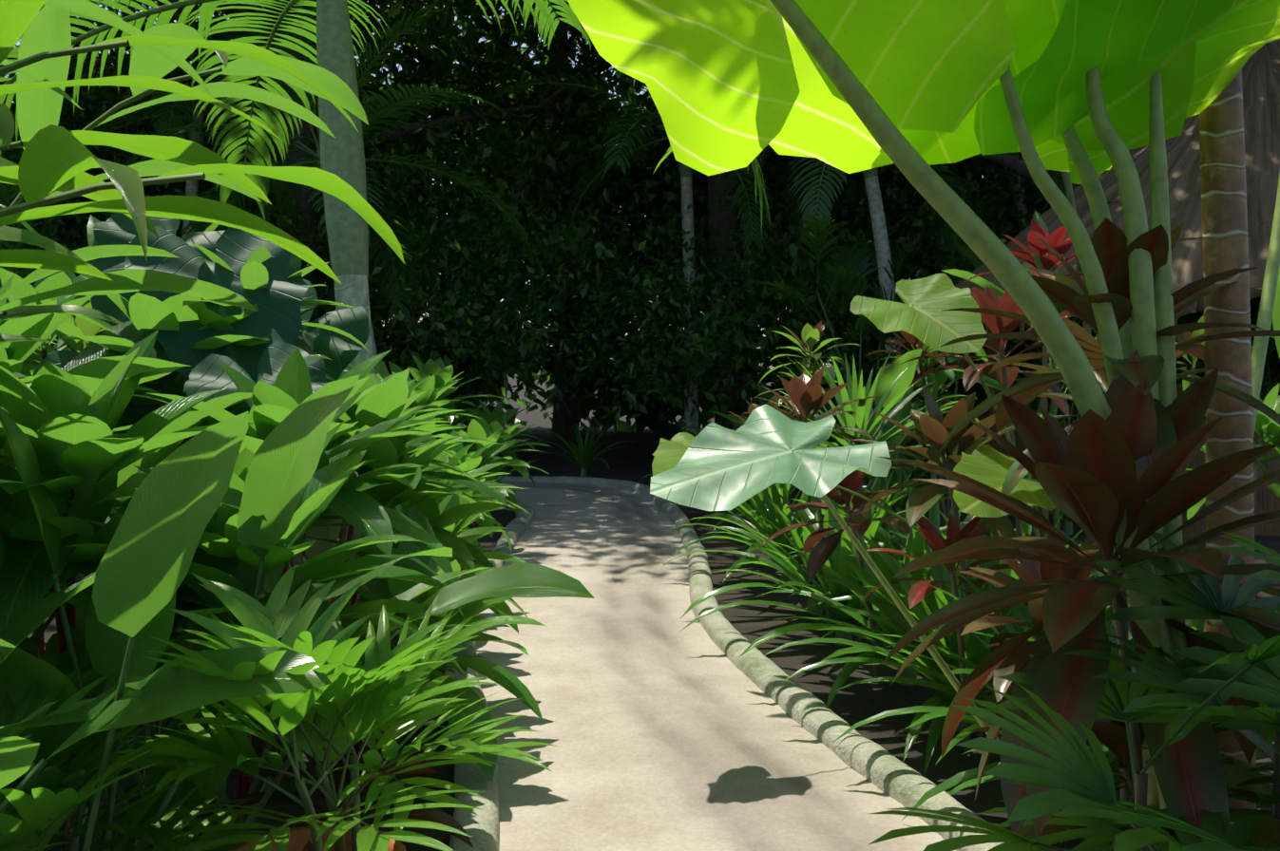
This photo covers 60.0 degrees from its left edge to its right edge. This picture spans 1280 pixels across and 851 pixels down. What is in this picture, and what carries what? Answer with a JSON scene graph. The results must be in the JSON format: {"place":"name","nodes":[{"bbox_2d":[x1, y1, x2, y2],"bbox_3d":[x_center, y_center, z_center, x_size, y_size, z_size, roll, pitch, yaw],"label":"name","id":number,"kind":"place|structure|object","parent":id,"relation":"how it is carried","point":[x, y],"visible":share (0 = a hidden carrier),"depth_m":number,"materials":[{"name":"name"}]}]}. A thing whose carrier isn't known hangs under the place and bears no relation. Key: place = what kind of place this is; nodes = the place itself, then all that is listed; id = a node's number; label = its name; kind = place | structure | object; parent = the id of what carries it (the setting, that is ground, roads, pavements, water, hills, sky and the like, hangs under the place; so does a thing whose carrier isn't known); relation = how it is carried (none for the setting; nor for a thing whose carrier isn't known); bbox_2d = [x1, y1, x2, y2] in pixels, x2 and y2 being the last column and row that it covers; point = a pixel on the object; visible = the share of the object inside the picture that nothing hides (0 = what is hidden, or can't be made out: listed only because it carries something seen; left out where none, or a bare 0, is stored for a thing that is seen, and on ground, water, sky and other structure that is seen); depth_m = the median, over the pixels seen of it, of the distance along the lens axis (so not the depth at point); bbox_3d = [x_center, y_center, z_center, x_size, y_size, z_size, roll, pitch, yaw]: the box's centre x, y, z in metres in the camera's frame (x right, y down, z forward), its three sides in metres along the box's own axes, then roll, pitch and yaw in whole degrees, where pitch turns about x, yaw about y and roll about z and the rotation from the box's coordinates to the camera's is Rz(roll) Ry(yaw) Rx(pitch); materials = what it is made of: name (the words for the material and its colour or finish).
{"place":"outdoors","nodes":[
{"label":"outdoors","id":0,"kind":"place"},
{"bbox_2d":[0,0,543,249],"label":"tree","id":1,"kind":"object","parent":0,"point":[361,26],"depth_m":22.43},
{"bbox_2d":[352,0,583,440],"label":"tree","id":2,"kind":"object","parent":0,"point":[563,423],"depth_m":24.52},
{"bbox_2d":[4,0,983,369],"label":"sky","id":3,"kind":"structure","parent":0,"point":[18,43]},
{"bbox_2d":[20,373,1279,850],"bbox_3d":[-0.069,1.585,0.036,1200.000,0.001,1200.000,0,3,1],"label":"ground","id":4,"kind":"structure","parent":0,"point":[627,459],"depth_m":6.29,"materials":[{"name":"soil"}]},
{"bbox_2d":[0,182,43,288],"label":"palm","id":5,"kind":"object","parent":4,"relation":"on","point":[5,190],"visible":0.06,"depth_m":10.67,"materials":[{"name":"green plant"}]},
{"bbox_2d":[0,267,104,659],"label":"plant","id":6,"kind":"object","parent":4,"relation":"on","point":[58,279],"visible":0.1,"depth_m":5.01,"materials":[{"name":"green plant"}]},
{"bbox_2d":[27,290,101,615],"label":"plant","id":7,"kind":"object","parent":4,"relation":"on","point":[72,325],"visible":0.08,"depth_m":4.80,"materials":[{"name":"green plant"}]},
{"bbox_2d":[0,374,136,575],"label":"plant","id":8,"kind":"object","parent":4,"relation":"on","point":[86,567],"visible":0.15,"depth_m":3.08,"materials":[{"name":"green plant"}]},
{"bbox_2d":[0,274,161,523],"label":"plant","id":9,"kind":"object","parent":4,"relation":"on","point":[44,326],"visible":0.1,"depth_m":3.85,"materials":[{"name":"green plant"}]},
{"bbox_2d":[7,320,191,460],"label":"plant","id":10,"kind":"object","parent":4,"relation":"on","point":[93,359],"visible":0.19,"depth_m":3.35,"materials":[{"name":"green plant"}]},
{"bbox_2d":[0,343,252,811],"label":"plant","id":11,"kind":"object","parent":4,"relation":"on","point":[193,417],"visible":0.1,"depth_m":3.94,"materials":[{"name":"green plant"}]},
{"bbox_2d":[0,329,267,845],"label":"plant","id":12,"kind":"object","parent":4,"relation":"on","point":[66,422],"visible":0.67,"depth_m":3.07,"materials":[{"name":"green plant"}]},
{"bbox_2d":[0,653,271,850],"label":"palm","id":13,"kind":"object","parent":4,"relation":"on","point":[43,809],"visible":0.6,"depth_m":2.61,"materials":[{"name":"green plant"}]},
{"bbox_2d":[12,0,323,237],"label":"palm","id":14,"kind":"object","parent":4,"relation":"on","point":[193,137],"depth_m":16.86,"materials":[{"name":"plant"}]},
{"bbox_2d":[30,275,335,731],"bbox_3d":[-2.003,0.339,4.657,1.351,2.025,1.227,2,4,36],"label":"plant","id":15,"kind":"object","parent":4,"relation":"on","point":[142,312],"visible":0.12,"depth_m":4.35,"materials":[{"name":"green plant"}]},
{"bbox_2d":[0,0,368,414],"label":"shell ginger","id":16,"kind":"object","parent":4,"relation":"on","point":[47,29],"visible":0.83,"depth_m":2.95,"materials":[{"name":"green plant"}]},
{"bbox_2d":[32,195,370,698],"bbox_3d":[-1.892,0.165,4.590,1.452,2.382,1.268,0,3,1],"label":"elephant ear plant","id":17,"kind":"object","parent":4,"relation":"on","point":[277,319],"visible":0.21,"depth_m":4.59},
{"bbox_2d":[0,0,404,414],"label":"shell ginger","id":18,"kind":"object","parent":4,"relation":"on","point":[57,158],"visible":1,"depth_m":2.24,"materials":[{"name":"green plant"}]},
{"bbox_2d":[0,411,452,850],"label":"calathea","id":19,"kind":"object","parent":4,"relation":"on","point":[170,506],"visible":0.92,"depth_m":2.34,"materials":[{"name":"green plant"}]},
{"bbox_2d":[17,513,488,850],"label":"calathea","id":20,"kind":"object","parent":4,"relation":"on","point":[78,634],"visible":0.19,"depth_m":3.32,"materials":[{"name":"green plant"}]},
{"bbox_2d":[137,242,370,392],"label":"plant","id":21,"kind":"object","parent":4,"relation":"on","point":[254,273],"visible":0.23,"depth_m":4.57,"materials":[{"name":"green plant"}]},
{"bbox_2d":[50,420,467,850],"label":"plant","id":22,"kind":"object","parent":4,"relation":"on","point":[219,538],"visible":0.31,"depth_m":3.30,"materials":[{"name":"green plant"}]},
{"bbox_2d":[44,455,504,729],"bbox_3d":[-1.503,0.677,4.649,1.863,1.359,2.274,0,3,1],"label":"plant","id":23,"kind":"object","parent":4,"relation":"on","point":[452,514],"depth_m":4.71,"materials":[{"name":"green plant"}]},
{"bbox_2d":[112,347,463,768],"bbox_3d":[-1.273,0.547,4.095,1.190,1.666,1.298,2,4,39],"label":"plant","id":24,"kind":"object","parent":4,"relation":"on","point":[273,408],"visible":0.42,"depth_m":4.03,"materials":[{"name":"green plant"}]},
{"bbox_2d":[0,374,594,850],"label":"plant","id":25,"kind":"object","parent":4,"relation":"on","point":[283,464],"visible":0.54,"depth_m":2.96,"materials":[{"name":"green plant"}]},
{"bbox_2d":[228,824,406,850],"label":"terracotta pot","id":26,"kind":"object","parent":4,"relation":"on","point":[300,837],"visible":0.31,"depth_m":2.94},
{"bbox_2d":[86,566,559,850],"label":"potted palm","id":27,"kind":"object","parent":26,"relation":"on","point":[354,703],"visible":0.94,"depth_m":2.65,"materials":[{"name":"green plant"}]},
{"bbox_2d":[114,0,534,356],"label":"palm","id":28,"kind":"object","parent":4,"relation":"on","point":[386,105],"depth_m":14.09,"materials":[{"name":"plant"}]},
{"bbox_2d":[206,730,474,848],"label":"plant","id":29,"kind":"object","parent":4,"relation":"on","point":[435,815],"visible":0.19,"depth_m":3.38,"materials":[{"name":"green plant"}]},
{"bbox_2d":[118,0,638,321],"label":"tree","id":30,"kind":"object","parent":4,"relation":"on","point":[407,49],"depth_m":20.83,"materials":[{"name":"plant"}]},
{"bbox_2d":[0,0,770,652],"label":"palm","id":31,"kind":"object","parent":4,"relation":"on","point":[342,155],"depth_m":6.12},
{"bbox_2d":[321,266,497,414],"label":"shrub","id":32,"kind":"object","parent":4,"relation":"on","point":[371,288],"visible":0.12,"depth_m":16.46,"materials":[{"name":"green plant"}]},
{"bbox_2d":[330,368,494,621],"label":"plant","id":33,"kind":"object","parent":4,"relation":"on","point":[404,375],"visible":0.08,"depth_m":5.93,"materials":[{"name":"green plant"}]},
{"bbox_2d":[317,367,526,617],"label":"plant","id":34,"kind":"object","parent":4,"relation":"on","point":[390,400],"visible":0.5,"depth_m":4.70,"materials":[{"name":"green plant"}]},
{"bbox_2d":[388,361,487,457],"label":"plant","id":35,"kind":"object","parent":4,"relation":"on","point":[428,387],"visible":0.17,"depth_m":9.31,"materials":[{"name":"green plant"}]},
{"bbox_2d":[340,503,545,782],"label":"plant","id":36,"kind":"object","parent":4,"relation":"on","point":[509,682],"depth_m":4.26,"materials":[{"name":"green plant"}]},
{"bbox_2d":[388,354,507,435],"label":"plant","id":37,"kind":"object","parent":4,"relation":"on","point":[439,371],"visible":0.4,"depth_m":10.77,"materials":[{"name":"green plant"}]},
{"bbox_2d":[393,482,527,660],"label":"plant","id":38,"kind":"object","parent":4,"relation":"on","point":[431,509],"depth_m":5.23,"materials":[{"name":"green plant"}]},
{"bbox_2d":[420,434,516,566],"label":"plant","id":39,"kind":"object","parent":4,"relation":"on","point":[452,461],"depth_m":7.25,"materials":[{"name":"green plant"}]},
{"bbox_2d":[443,430,530,550],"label":"plant","id":40,"kind":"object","parent":4,"relation":"on","point":[473,462],"depth_m":8.28,"materials":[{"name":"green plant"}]},
{"bbox_2d":[439,496,534,850],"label":"kerb","id":41,"kind":"structure","parent":4,"relation":"on","point":[482,829],"depth_m":4.04,"materials":[{"name":"concrete"}]},
{"bbox_2d":[435,417,550,517],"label":"plant","id":42,"kind":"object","parent":4,"relation":"on","point":[478,429],"depth_m":9.39,"materials":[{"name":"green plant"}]},
{"bbox_2d":[447,410,551,528],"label":"plant","id":43,"kind":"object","parent":4,"relation":"on","point":[506,434],"depth_m":10.82,"materials":[{"name":"green plant"}]},
{"bbox_2d":[463,398,545,473],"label":"plant","id":44,"kind":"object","parent":4,"relation":"on","point":[496,413],"depth_m":12.27,"materials":[{"name":"green plant"}]},
{"bbox_2d":[0,32,1079,335],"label":"hedge","id":45,"kind":"object","parent":4,"relation":"on","point":[536,181],"visible":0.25,"depth_m":18.51,"materials":[{"name":"green plant"}]},
{"bbox_2d":[355,0,773,430],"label":"tree","id":46,"kind":"object","parent":4,"relation":"on","point":[437,25],"depth_m":18.27,"materials":[{"name":"plant"}]},
{"bbox_2d":[535,422,635,477],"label":"plant","id":47,"kind":"object","parent":4,"relation":"on","point":[582,454],"visible":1,"depth_m":16.37,"materials":[{"name":"green plant"}]},
{"bbox_2d":[0,0,1181,434],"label":"hedge","id":48,"kind":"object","parent":4,"relation":"on","point":[642,422],"depth_m":27.76,"materials":[{"name":"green plant"}]},
{"bbox_2d":[0,0,1050,349],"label":"tree","id":49,"kind":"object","parent":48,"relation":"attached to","point":[511,99],"depth_m":23.28,"materials":[{"name":"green plant"}]},
{"bbox_2d":[0,163,1279,437],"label":"hedge","id":50,"kind":"object","parent":4,"relation":"on","point":[475,312],"visible":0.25,"depth_m":16.57,"materials":[{"name":"green plant"}]},
{"bbox_2d":[486,49,804,435],"bbox_3d":[0.426,-2.939,17.284,5.482,7.294,5.048,0,3,1],"label":"palm","id":51,"kind":"object","parent":4,"relation":"on","point":[621,156],"depth_m":17.28,"materials":[{"name":"plant"}]},
{"bbox_2d":[496,476,1003,850],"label":"kerb","id":52,"kind":"structure","parent":4,"relation":"on","point":[883,770],"depth_m":5.07,"materials":[{"name":"concrete"}]},
{"bbox_2d":[660,482,875,588],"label":"spider lily","id":53,"kind":"object","parent":4,"relation":"on","point":[773,516],"visible":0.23,"depth_m":8.04,"materials":[{"name":"green plant"}]},
{"bbox_2d":[669,482,865,560],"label":"spider lily","id":54,"kind":"object","parent":4,"relation":"on","point":[754,515],"visible":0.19,"depth_m":8.92,"materials":[{"name":"green plant"}]},
{"bbox_2d":[679,486,904,623],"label":"spider lily","id":55,"kind":"object","parent":4,"relation":"on","point":[790,565],"visible":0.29,"depth_m":7.13,"materials":[{"name":"green plant"}]},
{"bbox_2d":[756,320,859,432],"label":"plant","id":56,"kind":"object","parent":4,"relation":"on","point":[811,336],"visible":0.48,"depth_m":10.03,"materials":[{"name":"green plant"}]},
{"bbox_2d":[743,363,878,624],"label":"plant","id":57,"kind":"object","parent":4,"relation":"on","point":[804,392],"visible":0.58,"depth_m":6.59,"materials":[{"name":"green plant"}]},
{"bbox_2d":[649,403,999,740],"bbox_3d":[0.741,0.676,3.578,1.414,1.476,0.599,0,3,1],"label":"elephant ear plant","id":58,"kind":"object","parent":4,"relation":"on","point":[717,468],"visible":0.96,"depth_m":3.50,"materials":[{"name":"green plant"}]},
{"bbox_2d":[681,496,969,646],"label":"spider lily","id":59,"kind":"object","parent":4,"relation":"on","point":[836,563],"visible":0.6,"depth_m":6.34,"materials":[{"name":"green plant"}]},
{"bbox_2d":[756,444,920,678],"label":"plant","id":60,"kind":"object","parent":4,"relation":"on","point":[822,551],"visible":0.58,"depth_m":5.49,"materials":[{"name":"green plant"}]},
{"bbox_2d":[745,353,955,452],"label":"plant","id":61,"kind":"object","parent":4,"relation":"on","point":[874,425],"visible":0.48,"depth_m":7.06,"materials":[{"name":"green plant"}]},
{"bbox_2d":[679,152,1021,474],"bbox_3d":[3.118,-2.659,14.925,5.193,6.972,5.562,0,3,1],"label":"palm","id":62,"kind":"object","parent":4,"relation":"on","point":[831,178],"depth_m":15.14,"materials":[{"name":"plant"}]},
{"bbox_2d":[651,273,1057,627],"bbox_3d":[1.012,0.344,4.562,1.924,2.025,1.298,0,3,1],"label":"elephant ear plant","id":63,"kind":"object","parent":4,"relation":"on","point":[922,315],"visible":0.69,"depth_m":4.74,"materials":[{"name":"green plant"}]},
{"bbox_2d":[746,214,963,485],"bbox_3d":[2.746,-0.813,13.592,3.044,3.419,2.640,-3,4,-43],"label":"palm","id":64,"kind":"object","parent":4,"relation":"on","point":[849,264],"visible":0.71,"depth_m":13.46,"materials":[{"name":"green plant"}]},
{"bbox_2d":[739,457,985,561],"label":"spider lily","id":65,"kind":"object","parent":4,"relation":"on","point":[877,488],"visible":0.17,"depth_m":8.45,"materials":[{"name":"green plant"}]},
{"bbox_2d":[768,348,959,554],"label":"shrub","id":66,"kind":"object","parent":4,"relation":"on","point":[892,372],"visible":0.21,"depth_m":7.79,"materials":[{"name":"green plant"}]},
{"bbox_2d":[653,146,1098,610],"bbox_3d":[1.250,-0.280,6.383,2.520,3.086,1.296,-1,3,-24],"label":"areca frond","id":67,"kind":"object","parent":4,"relation":"on","point":[1068,186],"visible":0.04,"depth_m":6.17,"materials":[{"name":"green plant"}]},
{"bbox_2d":[739,513,1020,708],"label":"spider lily","id":68,"kind":"object","parent":4,"relation":"on","point":[915,545],"visible":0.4,"depth_m":5.45,"materials":[{"name":"green plant"}]},
{"bbox_2d":[821,439,947,513],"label":"plant","id":69,"kind":"object","parent":4,"relation":"on","point":[898,476],"visible":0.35,"depth_m":11.63,"materials":[{"name":"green plant"}]},
{"bbox_2d":[762,515,1029,763],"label":"spider lily","id":70,"kind":"object","parent":4,"relation":"on","point":[977,652],"visible":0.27,"depth_m":4.82,"materials":[{"name":"green plant"}]},
{"bbox_2d":[867,330,966,534],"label":"plant","id":71,"kind":"object","parent":4,"relation":"on","point":[916,343],"visible":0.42,"depth_m":8.78,"materials":[{"name":"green plant"}]},
{"bbox_2d":[567,0,1279,850],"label":"giant taro","id":72,"kind":"object","parent":4,"relation":"on","point":[1086,93],"visible":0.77,"depth_m":2.94,"materials":[{"name":"green plant"}]},
{"bbox_2d":[778,469,1069,629],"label":"spider lily","id":73,"kind":"object","parent":4,"relation":"on","point":[881,536],"visible":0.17,"depth_m":7.10,"materials":[{"name":"green plant"}]},
{"bbox_2d":[876,343,979,528],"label":"plant","id":74,"kind":"object","parent":4,"relation":"on","point":[940,377],"visible":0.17,"depth_m":9.63,"materials":[{"name":"green plant"}]},
{"bbox_2d":[850,387,1031,736],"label":"plant","id":75,"kind":"object","parent":4,"relation":"on","point":[934,428],"visible":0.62,"depth_m":4.56,"materials":[{"name":"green plant"}]},
{"bbox_2d":[777,539,1108,773],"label":"spider lily","id":76,"kind":"object","parent":4,"relation":"on","point":[936,726],"visible":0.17,"depth_m":4.99,"materials":[{"name":"green plant"}]},
{"bbox_2d":[861,513,1024,752],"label":"red ti plant","id":77,"kind":"object","parent":4,"relation":"on","point":[922,589],"visible":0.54,"depth_m":4.47,"materials":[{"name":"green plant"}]},
{"bbox_2d":[803,475,1128,682],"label":"spider lily","id":78,"kind":"object","parent":4,"relation":"on","point":[1026,527],"visible":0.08,"depth_m":5.84,"materials":[{"name":"green plant"}]},
{"bbox_2d":[834,559,1115,783],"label":"spider lily","id":79,"kind":"object","parent":4,"relation":"on","point":[963,735],"visible":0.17,"depth_m":4.43,"materials":[{"name":"green plant"}]},
{"bbox_2d":[908,338,1048,427],"bbox_3d":[4.720,-0.307,15.352,2.333,2.230,2.566,0,3,1],"label":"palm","id":80,"kind":"object","parent":4,"relation":"on","point":[952,390],"visible":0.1,"depth_m":14.99,"materials":[{"name":"green plant"}]},
{"bbox_2d":[897,286,1074,606],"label":"plant","id":81,"kind":"object","parent":4,"relation":"on","point":[1006,375],"visible":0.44,"depth_m":5.11,"materials":[{"name":"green plant"}]},
{"bbox_2d":[876,210,1096,537],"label":"shrub","id":82,"kind":"object","parent":4,"relation":"on","point":[1000,293],"visible":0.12,"depth_m":9.60,"materials":[{"name":"green plant"}]},
{"bbox_2d":[965,218,1090,537],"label":"red ti plant","id":83,"kind":"object","parent":4,"relation":"on","point":[1048,258],"visible":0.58,"depth_m":5.90,"materials":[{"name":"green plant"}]},
{"bbox_2d":[957,533,1136,745],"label":"plant","id":84,"kind":"object","parent":4,"relation":"on","point":[1029,573],"visible":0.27,"depth_m":3.70,"materials":[{"name":"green plant"}]},
{"bbox_2d":[833,564,1274,800],"bbox_3d":[1.580,0.903,4.199,1.722,0.942,1.650,0,3,1],"label":"spider lily","id":85,"kind":"object","parent":4,"relation":"on","point":[940,712],"visible":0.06,"depth_m":4.20,"materials":[{"name":"green plant"}]},
{"bbox_2d":[969,300,1178,520],"bbox_3d":[4.333,-0.334,11.422,2.235,2.683,2.578,-1,3,-21],"label":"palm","id":86,"kind":"object","parent":4,"relation":"on","point":[1072,405],"visible":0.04,"depth_m":11.45,"materials":[{"name":"green plant"}]},
{"bbox_2d":[869,532,1279,850],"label":"fan palm","id":87,"kind":"object","parent":4,"relation":"on","point":[1078,778],"visible":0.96,"depth_m":2.38,"materials":[{"name":"green plant"}]},
{"bbox_2d":[879,348,1279,842],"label":"ti plant","id":88,"kind":"object","parent":4,"relation":"on","point":[1082,470],"visible":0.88,"depth_m":2.73,"materials":[{"name":"red plant"}]},
{"bbox_2d":[900,610,1279,821],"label":"spider lily","id":89,"kind":"object","parent":4,"relation":"on","point":[960,777],"visible":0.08,"depth_m":3.81,"materials":[{"name":"green plant"}]},
{"bbox_2d":[938,217,1279,808],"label":"ti plant","id":90,"kind":"object","parent":4,"relation":"on","point":[1113,251],"visible":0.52,"depth_m":3.07,"materials":[{"name":"red plant"}]},
{"bbox_2d":[954,39,1279,536],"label":"thatched hut","id":91,"kind":"object","parent":4,"relation":"on","point":[1261,85],"visible":0.15,"depth_m":11.54,"materials":[{"name":"brown wood"}]},
{"bbox_2d":[970,305,1269,495],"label":"plant","id":92,"kind":"object","parent":4,"relation":"on","point":[1018,472],"visible":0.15,"depth_m":4.05,"materials":[{"name":"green plant"}]},
{"bbox_2d":[971,717,1273,840],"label":"plant","id":93,"kind":"object","parent":4,"relation":"on","point":[1112,735],"visible":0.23,"depth_m":3.10,"materials":[{"name":"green plant"}]},
{"bbox_2d":[1131,703,1279,849],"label":"ti plant","id":94,"kind":"object","parent":4,"relation":"on","point":[1265,833],"visible":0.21,"depth_m":2.66,"materials":[{"name":"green plant"}]},
{"bbox_2d":[1174,310,1279,427],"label":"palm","id":95,"kind":"object","parent":4,"relation":"on","point":[1272,345],"visible":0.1,"depth_m":10.92,"materials":[{"name":"green plant"}]},
{"bbox_2d":[1198,68,1256,830],"bbox_3d":[1.680,-1.597,3.479,0.601,6.009,0.172,2,4,38],"label":"palm","id":96,"kind":"object","parent":4,"relation":"on","point":[1225,238],"visible":0.4,"depth_m":3.39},
{"bbox_2d":[1184,383,1279,519],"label":"plant","id":97,"kind":"object","parent":4,"relation":"on","point":[1271,400],"visible":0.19,"depth_m":6.79,"materials":[{"name":"green plant"}]},
{"bbox_2d":[1214,460,1279,809],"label":"plant","id":98,"kind":"object","parent":4,"relation":"on","point":[1273,576],"visible":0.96,"depth_m":2.10,"materials":[{"name":"green plant"}]},
{"bbox_2d":[1255,224,1279,456],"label":"plant","id":99,"kind":"object","parent":4,"relation":"on","point":[1265,421],"visible":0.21,"depth_m":6.77,"materials":[{"name":"green plant"}]},
{"bbox_2d":[475,481,955,850],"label":"sand path","id":100,"kind":"structure","parent":0,"point":[660,729],"depth_m":4.88,"materials":[{"name":"sand"}]},
{"bbox_2d":[746,152,1077,212],"bbox_3d":[7.060,-7.988,16.974,14.310,17.454,16.449,2,4,40],"label":"tree","id":101,"kind":"object","parent":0,"point":[1014,164],"depth_m":16.87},
{"bbox_2d":[896,152,1073,233],"bbox_3d":[6.005,-3.459,18.931,5.242,8.165,5.139,0,3,1],"label":"palm","id":102,"kind":"object","parent":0,"point":[1021,206],"depth_m":18.74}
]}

